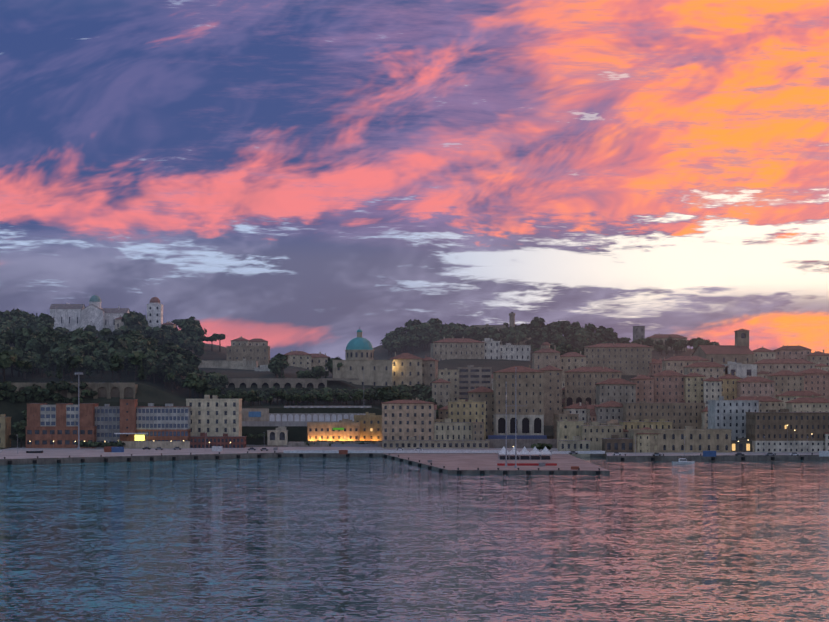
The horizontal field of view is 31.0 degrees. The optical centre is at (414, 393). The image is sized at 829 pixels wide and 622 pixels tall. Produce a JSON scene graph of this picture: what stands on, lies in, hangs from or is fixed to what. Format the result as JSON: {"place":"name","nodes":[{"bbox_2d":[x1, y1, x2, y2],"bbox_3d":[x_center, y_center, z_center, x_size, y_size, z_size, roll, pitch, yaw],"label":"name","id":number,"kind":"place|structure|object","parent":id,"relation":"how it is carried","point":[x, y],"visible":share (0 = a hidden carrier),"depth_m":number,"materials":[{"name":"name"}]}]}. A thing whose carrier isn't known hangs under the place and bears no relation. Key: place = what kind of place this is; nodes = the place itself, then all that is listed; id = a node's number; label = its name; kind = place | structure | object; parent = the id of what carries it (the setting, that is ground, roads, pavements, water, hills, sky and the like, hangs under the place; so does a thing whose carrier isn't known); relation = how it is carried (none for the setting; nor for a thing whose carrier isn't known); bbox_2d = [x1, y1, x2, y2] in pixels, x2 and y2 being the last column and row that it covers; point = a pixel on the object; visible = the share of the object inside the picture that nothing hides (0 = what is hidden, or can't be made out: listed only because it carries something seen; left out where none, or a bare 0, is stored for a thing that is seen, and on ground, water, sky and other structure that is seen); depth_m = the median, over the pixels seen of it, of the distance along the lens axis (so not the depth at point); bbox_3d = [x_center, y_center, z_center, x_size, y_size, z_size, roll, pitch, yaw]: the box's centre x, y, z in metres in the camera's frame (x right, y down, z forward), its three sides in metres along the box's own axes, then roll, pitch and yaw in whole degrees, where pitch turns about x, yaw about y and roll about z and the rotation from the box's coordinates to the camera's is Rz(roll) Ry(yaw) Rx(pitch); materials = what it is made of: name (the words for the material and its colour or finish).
{"place":"outdoors","nodes":[
{"label":"outdoors","id":0,"kind":"place"},
{"bbox_2d":[119,399,137,440],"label":"brick tower","id":1,"kind":"structure","parent":0,"point":[128,415],"depth_m":788.45,"materials":[{"name":"red brick"}]},
{"bbox_2d":[114,433,189,447],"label":"institute forecourt wall","id":2,"kind":"structure","parent":0,"point":[156,444],"depth_m":783.62,"materials":[{"name":"grey concrete"}]},
{"bbox_2d":[198,359,269,370],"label":"building","id":3,"kind":"structure","parent":0,"point":[243,363],"depth_m":1000.77,"materials":[{"name":"beige paint"}]},
{"bbox_2d":[388,352,422,385],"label":"building","id":4,"kind":"structure","parent":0,"point":[414,366],"depth_m":958.34,"materials":[{"name":"beige paint"}]},
{"bbox_2d":[0,457,828,621],"bbox_3d":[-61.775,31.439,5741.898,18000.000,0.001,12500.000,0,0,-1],"label":"sea water","id":5,"kind":"structure","parent":0,"point":[332,539],"depth_m":314.67,"materials":[{"name":"teal liquid"}]},
{"bbox_2d":[672,458,694,463],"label":"boat","id":6,"kind":"object","parent":5,"relation":"on","point":[682,461],"visible":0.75,"depth_m":662.13,"materials":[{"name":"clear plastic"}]},
{"bbox_2d":[0,331,828,447],"bbox_3d":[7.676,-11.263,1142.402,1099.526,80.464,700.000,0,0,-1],"label":"hill terrain","id":7,"kind":"structure","parent":0,"point":[149,391],"depth_m":870.55,"materials":[{"name":"green plant"}]},
{"bbox_2d":[0,414,10,449],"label":"building","id":8,"kind":"structure","parent":7,"relation":"on","point":[5,432],"depth_m":795.35,"materials":[{"name":"beige paint"}]},
{"bbox_2d":[49,303,85,330],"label":"building","id":9,"kind":"structure","parent":7,"relation":"on","point":[74,309],"depth_m":1145.10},
{"bbox_2d":[0,383,137,398],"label":"hill retaining arches","id":10,"kind":"structure","parent":7,"relation":"on","point":[110,390],"depth_m":842.28,"materials":[{"name":"stone"}]},
{"bbox_2d":[80,295,104,330],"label":"domed church","id":11,"kind":"structure","parent":7,"relation":"on","point":[96,321],"depth_m":1139.36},
{"bbox_2d":[103,306,129,331],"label":"building","id":12,"kind":"structure","parent":7,"relation":"on","point":[109,322],"depth_m":1145.54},
{"bbox_2d":[146,297,162,328],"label":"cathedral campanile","id":13,"kind":"structure","parent":7,"relation":"on","point":[154,302],"depth_m":1139.92,"materials":[{"name":"white stone"}]},
{"bbox_2d":[231,336,248,345],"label":"building","id":14,"kind":"structure","parent":7,"relation":"on","point":[239,341],"depth_m":1043.11,"materials":[{"name":"beige paint"}]},
{"bbox_2d":[226,342,269,365],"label":"building","id":15,"kind":"structure","parent":7,"relation":"on","point":[241,354],"depth_m":1032.94,"materials":[{"name":"beige paint"}]},
{"bbox_2d":[249,338,267,345],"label":"building","id":16,"kind":"structure","parent":7,"relation":"on","point":[257,342],"depth_m":1045.06,"materials":[{"name":"beige paint"}]},
{"bbox_2d":[226,378,358,387],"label":"viaduct arches","id":17,"kind":"structure","parent":7,"relation":"on","point":[260,382],"depth_m":926.36,"materials":[{"name":"grey stone"}]},
{"bbox_2d":[283,350,310,368],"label":"ridge house","id":18,"kind":"structure","parent":7,"relation":"on","point":[305,357],"depth_m":1053.72,"materials":[{"name":"beige paint"}]},
{"bbox_2d":[311,352,330,370],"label":"ridge house","id":19,"kind":"structure","parent":7,"relation":"on","point":[316,360],"depth_m":1067.59,"materials":[{"name":"beige paint"}]},
{"bbox_2d":[0,307,718,449],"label":"tree foliage","id":20,"kind":"object","parent":7,"relation":"on","point":[140,353],"depth_m":920.23,"materials":[{"name":"green plant"}]},
{"bbox_2d":[333,326,392,385],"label":"domed church","id":21,"kind":"structure","parent":7,"relation":"on","point":[360,354],"depth_m":952.02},
{"bbox_2d":[422,356,437,385],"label":"building","id":22,"kind":"structure","parent":7,"relation":"on","point":[429,373],"depth_m":968.43,"materials":[{"name":"beige paint"}]},
{"bbox_2d":[431,377,450,406],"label":"building","id":23,"kind":"structure","parent":7,"relation":"on","point":[442,389],"depth_m":872.50,"materials":[{"name":"beige paint"}]},
{"bbox_2d":[438,368,458,400],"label":"tall beige house","id":24,"kind":"structure","parent":7,"relation":"on","point":[451,376],"depth_m":892.57,"materials":[{"name":"beige paint"}]},
{"bbox_2d":[431,337,484,360],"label":"building","id":25,"kind":"structure","parent":7,"relation":"on","point":[456,347],"depth_m":1092.94,"materials":[{"name":"beige paint"}]},
{"bbox_2d":[457,365,491,399],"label":"balcony block","id":26,"kind":"structure","parent":7,"relation":"on","point":[481,376],"depth_m":897.79,"materials":[{"name":"grey paint"}]},
{"bbox_2d":[471,324,505,336],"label":"building","id":27,"kind":"structure","parent":7,"relation":"on","point":[498,327],"depth_m":1269.16,"materials":[{"name":"grey stone"}]},
{"bbox_2d":[482,338,499,358],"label":"building","id":28,"kind":"structure","parent":7,"relation":"on","point":[492,345],"depth_m":1097.01,"materials":[{"name":"white paint"}]},
{"bbox_2d":[500,343,530,360],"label":"building","id":29,"kind":"structure","parent":7,"relation":"on","point":[513,351],"depth_m":1099.22,"materials":[{"name":"white paint"}]},
{"bbox_2d":[532,342,560,369],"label":"building","id":30,"kind":"structure","parent":7,"relation":"on","point":[537,363],"depth_m":993.41,"materials":[{"name":"beige paint"}]},
{"bbox_2d":[539,363,562,424],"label":"building","id":31,"kind":"structure","parent":7,"relation":"on","point":[553,389],"depth_m":873.25,"materials":[{"name":"beige paint"}]},
{"bbox_2d":[560,351,585,380],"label":"cream house","id":32,"kind":"structure","parent":7,"relation":"on","point":[569,359],"depth_m":1013.94,"materials":[{"name":"beige paint"}]},
{"bbox_2d":[564,365,621,406],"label":"building","id":33,"kind":"structure","parent":7,"relation":"on","point":[577,384],"depth_m":894.46,"materials":[{"name":"beige paint"}]},
{"bbox_2d":[596,376,635,404],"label":"building","id":34,"kind":"structure","parent":7,"relation":"on","point":[619,390],"depth_m":855.85,"materials":[{"name":"grey paint"}]},
{"bbox_2d":[584,342,651,375],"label":"building","id":35,"kind":"structure","parent":7,"relation":"on","point":[641,359],"depth_m":1043.94,"materials":[{"name":"beige paint"}]},
{"bbox_2d":[633,326,644,340],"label":"signal tower","id":36,"kind":"structure","parent":7,"relation":"on","point":[638,330],"depth_m":1246.61,"materials":[{"name":"grey stone"}]},
{"bbox_2d":[630,373,653,402],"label":"salmon house","id":37,"kind":"structure","parent":7,"relation":"on","point":[644,389],"depth_m":866.02,"materials":[{"name":"pink paint"}]},
{"bbox_2d":[649,358,664,375],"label":"building","id":38,"kind":"structure","parent":7,"relation":"on","point":[654,366],"depth_m":1034.43,"materials":[{"name":"pink paint"}]},
{"bbox_2d":[648,333,686,351],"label":"long house","id":39,"kind":"structure","parent":7,"relation":"on","point":[659,337],"depth_m":1234.99,"materials":[{"name":"brown stone"}]},
{"bbox_2d":[651,369,684,402],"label":"salmon house","id":40,"kind":"structure","parent":7,"relation":"on","point":[670,392],"depth_m":876.19,"materials":[{"name":"pink paint"}]},
{"bbox_2d":[662,354,709,373],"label":"house","id":41,"kind":"structure","parent":7,"relation":"on","point":[679,365],"depth_m":994.53,"materials":[{"name":"beige paint"}]},
{"bbox_2d":[683,370,705,402],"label":"yellow house","id":42,"kind":"structure","parent":7,"relation":"on","point":[693,382],"depth_m":870.29,"materials":[{"name":"yellow paint"}]},
{"bbox_2d":[683,360,727,378],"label":"house","id":43,"kind":"structure","parent":7,"relation":"on","point":[717,370],"depth_m":956.67,"materials":[{"name":"paint"}]},
{"bbox_2d":[692,341,753,363],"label":"building","id":44,"kind":"structure","parent":7,"relation":"on","point":[731,352],"depth_m":1057.21,"materials":[{"name":"brown stone"}]},
{"bbox_2d":[717,372,742,399],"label":"ochre house","id":45,"kind":"structure","parent":7,"relation":"on","point":[729,384],"depth_m":894.62,"materials":[{"name":"yellow paint"}]},
{"bbox_2d":[722,361,756,377],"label":"building","id":46,"kind":"structure","parent":7,"relation":"on","point":[743,371],"depth_m":956.86,"materials":[{"name":"white paint"}]},
{"bbox_2d":[734,329,749,347],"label":"tower","id":47,"kind":"structure","parent":7,"relation":"on","point":[744,338],"depth_m":1071.20,"materials":[{"name":"brown stone"}]},
{"bbox_2d":[737,375,774,397],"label":"pink house","id":48,"kind":"structure","parent":7,"relation":"on","point":[752,386],"depth_m":886.95,"materials":[{"name":"pink paint"}]},
{"bbox_2d":[752,346,775,362],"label":"cream house","id":49,"kind":"structure","parent":7,"relation":"on","point":[763,354],"depth_m":1075.37,"materials":[{"name":"beige paint"}]},
{"bbox_2d":[753,358,815,372],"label":"house","id":50,"kind":"structure","parent":7,"relation":"on","point":[762,365],"depth_m":996.19,"materials":[{"name":"paint"}]},
{"bbox_2d":[767,368,804,398],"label":"tan house","id":51,"kind":"structure","parent":7,"relation":"on","point":[781,385],"depth_m":897.05,"materials":[{"name":"paint"}]},
{"bbox_2d":[773,345,811,359],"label":"salmon house","id":52,"kind":"structure","parent":7,"relation":"on","point":[787,352],"depth_m":1096.20,"materials":[{"name":"pink paint"}]},
{"bbox_2d":[797,366,828,399],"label":"salmon house","id":53,"kind":"structure","parent":7,"relation":"on","point":[818,383],"depth_m":901.45,"materials":[{"name":"pink paint"}]},
{"bbox_2d":[807,350,828,365],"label":"house","id":54,"kind":"structure","parent":7,"relation":"on","point":[816,357],"depth_m":1086.01,"materials":[{"name":"beige paint"}]},
{"bbox_2d":[0,445,828,464],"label":"quay ground","id":55,"kind":"structure","parent":0,"point":[54,455],"depth_m":717.79,"materials":[{"name":"concrete"}]},
{"bbox_2d":[25,426,96,447],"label":"brick building","id":56,"kind":"structure","parent":55,"relation":"on","point":[47,436],"depth_m":789.04,"materials":[{"name":"red brick"}]},
{"bbox_2d":[27,403,47,425],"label":"institute bay","id":57,"kind":"object","parent":56,"relation":"on","point":[33,414],"depth_m":790.34,"materials":[{"name":"red brick"}]},
{"bbox_2d":[40,405,55,425],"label":"glazed facade","id":58,"kind":"structure","parent":56,"relation":"on","point":[47,415],"depth_m":790.96,"materials":[{"name":"blue glass"}]},
{"bbox_2d":[56,403,72,425],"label":"institute bay","id":59,"kind":"object","parent":56,"relation":"on","point":[60,414],"depth_m":790.51,"materials":[{"name":"red brick"}]},
{"bbox_2d":[66,405,79,425],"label":"glazed facade","id":60,"kind":"structure","parent":56,"relation":"on","point":[71,415],"depth_m":791.11,"materials":[{"name":"glass"}]},
{"bbox_2d":[80,403,98,425],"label":"institute bay","id":61,"kind":"object","parent":56,"relation":"attached to","point":[87,414],"depth_m":790.68,"materials":[{"name":"red brick"}]},
{"bbox_2d":[74,372,82,448],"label":"light mast","id":62,"kind":"object","parent":55,"relation":"on","point":[78,374],"depth_m":771.87,"materials":[{"name":"grey metal"}]},
{"bbox_2d":[95,404,119,447],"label":"building","id":63,"kind":"structure","parent":55,"relation":"on","point":[107,420],"depth_m":796.34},
{"bbox_2d":[136,403,190,440],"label":"office building","id":64,"kind":"structure","parent":55,"relation":"on","point":[168,422],"depth_m":793.79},
{"bbox_2d":[186,395,241,435],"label":"cream office","id":65,"kind":"structure","parent":55,"relation":"on","point":[214,416],"depth_m":803.01,"materials":[{"name":"beige paint"}]},
{"bbox_2d":[189,433,246,447],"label":"red annex","id":66,"kind":"object","parent":55,"relation":"on","point":[202,440],"depth_m":791.14,"materials":[{"name":"red paint"}]},
{"bbox_2d":[267,426,287,445],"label":"pavilion","id":67,"kind":"structure","parent":55,"relation":"on","point":[278,436],"depth_m":827.39,"materials":[{"name":"beige paint"}]},
{"bbox_2d":[242,406,370,425],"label":"terminal building","id":68,"kind":"structure","parent":55,"relation":"on","point":[257,417],"depth_m":839.55,"materials":[{"name":"stone"}]},
{"bbox_2d":[307,419,359,441],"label":"lit pavilion","id":69,"kind":"structure","parent":55,"relation":"on","point":[325,431],"depth_m":819.76,"materials":[{"name":"beige paint"}]},
{"bbox_2d":[288,442,381,446],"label":"low wall","id":70,"kind":"structure","parent":55,"relation":"on","point":[326,444],"depth_m":811.54,"materials":[{"name":"grey stone"}]},
{"bbox_2d":[354,411,381,441],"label":"yellow brick block","id":71,"kind":"structure","parent":55,"relation":"on","point":[371,427],"depth_m":833.99,"materials":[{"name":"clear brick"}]},
{"bbox_2d":[8,453,803,474],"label":"dock fenders","id":72,"kind":"object","parent":55,"relation":"attached to","point":[393,458],"visible":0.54,"depth_m":681.96,"materials":[{"name":"black rubber"}]},
{"bbox_2d":[381,398,434,439],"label":"peach apartments","id":73,"kind":"structure","parent":55,"relation":"on","point":[403,419],"depth_m":792.28,"materials":[{"name":"paint"}]},
{"bbox_2d":[30,382,799,455],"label":"parked cars","id":74,"kind":"object","parent":55,"relation":"on","point":[400,448],"visible":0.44,"depth_m":751.62,"materials":[{"name":"multicoloured metal"}]},
{"bbox_2d":[382,437,489,448],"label":"quay shed row","id":75,"kind":"object","parent":55,"relation":"on","point":[413,443],"depth_m":782.55,"materials":[{"name":"beige stone"}]},
{"bbox_2d":[437,405,447,421],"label":"building","id":76,"kind":"structure","parent":55,"relation":"on","point":[442,412],"depth_m":841.03,"materials":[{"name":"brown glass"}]},
{"bbox_2d":[284,450,604,453],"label":"quay wall","id":77,"kind":"structure","parent":55,"relation":"on","point":[424,451],"depth_m":722.17,"materials":[{"name":"white paint"}]},
{"bbox_2d":[434,418,471,439],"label":"building","id":78,"kind":"structure","parent":55,"relation":"on","point":[447,429],"depth_m":792.56,"materials":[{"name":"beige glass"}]},
{"bbox_2d":[447,399,485,439],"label":"ochre apartments","id":79,"kind":"structure","parent":55,"relation":"on","point":[461,410],"depth_m":804.68,"materials":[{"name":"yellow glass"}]},
{"bbox_2d":[471,422,483,439],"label":"building","id":80,"kind":"structure","parent":55,"relation":"on","point":[477,430],"depth_m":786.92,"materials":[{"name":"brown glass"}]},
{"bbox_2d":[468,384,493,435],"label":"building","id":81,"kind":"structure","parent":55,"relation":"on","point":[483,393],"depth_m":842.80,"materials":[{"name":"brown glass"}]},
{"bbox_2d":[492,365,543,434],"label":"arched building","id":82,"kind":"structure","parent":55,"relation":"on","point":[528,382],"depth_m":823.06,"materials":[{"name":"beige paint"}]},
{"bbox_2d":[485,435,556,447],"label":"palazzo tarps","id":83,"kind":"object","parent":55,"relation":"on","point":[499,441],"depth_m":788.04,"materials":[{"name":"grey fabric"}]},
{"bbox_2d":[554,411,578,438],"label":"building","id":84,"kind":"structure","parent":55,"relation":"on","point":[567,415],"depth_m":816.72,"materials":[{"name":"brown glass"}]},
{"bbox_2d":[557,419,583,448],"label":"building","id":85,"kind":"structure","parent":55,"relation":"on","point":[567,430],"depth_m":765.27,"materials":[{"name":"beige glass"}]},
{"bbox_2d":[557,436,589,456],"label":"building","id":86,"kind":"structure","parent":55,"relation":"on","point":[576,443],"depth_m":739.29,"materials":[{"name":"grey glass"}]},
{"bbox_2d":[563,402,586,422],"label":"building","id":87,"kind":"structure","parent":55,"relation":"on","point":[580,410],"depth_m":840.00,"materials":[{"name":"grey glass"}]},
{"bbox_2d":[586,404,597,422],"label":"building","id":88,"kind":"structure","parent":55,"relation":"on","point":[590,407],"depth_m":836.51,"materials":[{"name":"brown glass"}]},
{"bbox_2d":[581,422,622,449],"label":"building","id":89,"kind":"structure","parent":55,"relation":"on","point":[594,433],"depth_m":759.44,"materials":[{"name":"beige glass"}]},
{"bbox_2d":[594,398,622,424],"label":"grey stone house","id":90,"kind":"structure","parent":55,"relation":"on","point":[608,410],"depth_m":805.62,"materials":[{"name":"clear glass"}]},
{"bbox_2d":[601,434,632,457],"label":"building","id":91,"kind":"structure","parent":55,"relation":"on","point":[614,443],"depth_m":730.55,"materials":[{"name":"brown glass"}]},
{"bbox_2d":[619,419,671,430],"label":"building","id":92,"kind":"structure","parent":55,"relation":"on","point":[638,424],"depth_m":765.82,"materials":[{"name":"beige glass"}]},
{"bbox_2d":[636,425,660,452],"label":"building","id":93,"kind":"structure","parent":55,"relation":"on","point":[643,439],"depth_m":729.48,"materials":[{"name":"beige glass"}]},
{"bbox_2d":[621,401,705,428],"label":"building","id":94,"kind":"structure","parent":55,"relation":"on","point":[680,415],"depth_m":793.95,"materials":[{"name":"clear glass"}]},
{"bbox_2d":[628,426,731,452],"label":"building","id":95,"kind":"structure","parent":55,"relation":"on","point":[696,440],"depth_m":729.95,"materials":[{"name":"beige paint"}]},
{"bbox_2d":[701,408,707,428],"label":"building","id":96,"kind":"structure","parent":55,"relation":"on","point":[704,418],"depth_m":786.42,"materials":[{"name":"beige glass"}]},
{"bbox_2d":[703,376,721,406],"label":"building","id":97,"kind":"structure","parent":55,"relation":"on","point":[712,388],"depth_m":860.55,"materials":[{"name":"white paint"}]},
{"bbox_2d":[707,396,758,439],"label":"building","id":98,"kind":"structure","parent":55,"relation":"on","point":[727,414],"depth_m":756.28,"materials":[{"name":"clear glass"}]},
{"bbox_2d":[732,396,783,411],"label":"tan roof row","id":99,"kind":"object","parent":55,"relation":"on","point":[767,403],"depth_m":836.78,"materials":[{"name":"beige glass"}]},
{"bbox_2d":[745,409,828,451],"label":"building","id":100,"kind":"structure","parent":55,"relation":"on","point":[771,426],"depth_m":732.59,"materials":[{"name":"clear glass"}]},
{"bbox_2d":[776,389,823,408],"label":"cream roof row","id":101,"kind":"object","parent":55,"relation":"on","point":[788,396],"depth_m":845.92,"materials":[{"name":"red tile"}]},
{"bbox_2d":[785,395,828,411],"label":"house","id":102,"kind":"structure","parent":55,"relation":"on","point":[810,404],"depth_m":796.94,"materials":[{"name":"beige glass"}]},
{"bbox_2d":[0,212,828,426],"bbox_3d":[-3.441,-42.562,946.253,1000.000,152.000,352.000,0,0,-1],"label":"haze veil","id":103,"kind":"object","parent":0,"point":[430,299],"visible":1,"depth_m":866.95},
{"bbox_2d":[0,0,828,359],"label":"sky","id":104,"kind":"structure","parent":0,"point":[273,111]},
{"bbox_2d":[383,454,609,474],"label":"pier ground","id":105,"kind":"structure","parent":0,"point":[468,463],"depth_m":634.70,"materials":[{"name":"grey concrete"}]},
{"bbox_2d":[104,446,828,469],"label":"quay crates and vans","id":106,"kind":"object","parent":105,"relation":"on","point":[705,453],"visible":0.96,"depth_m":695.71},
{"bbox_2d":[514,367,516,467],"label":"pier mast","id":107,"kind":"object","parent":105,"relation":"on","point":[515,431],"visible":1,"depth_m":596.13,"materials":[{"name":"grey metal"}]},
{"bbox_2d":[497,446,556,465],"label":"tents","id":108,"kind":"object","parent":105,"relation":"on","point":[535,451],"visible":0.98,"depth_m":672.22,"materials":[{"name":"fabric"}]},
{"bbox_2d":[731,438,751,451],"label":"building","id":109,"kind":"structure","parent":0,"point":[743,445],"depth_m":739.30,"materials":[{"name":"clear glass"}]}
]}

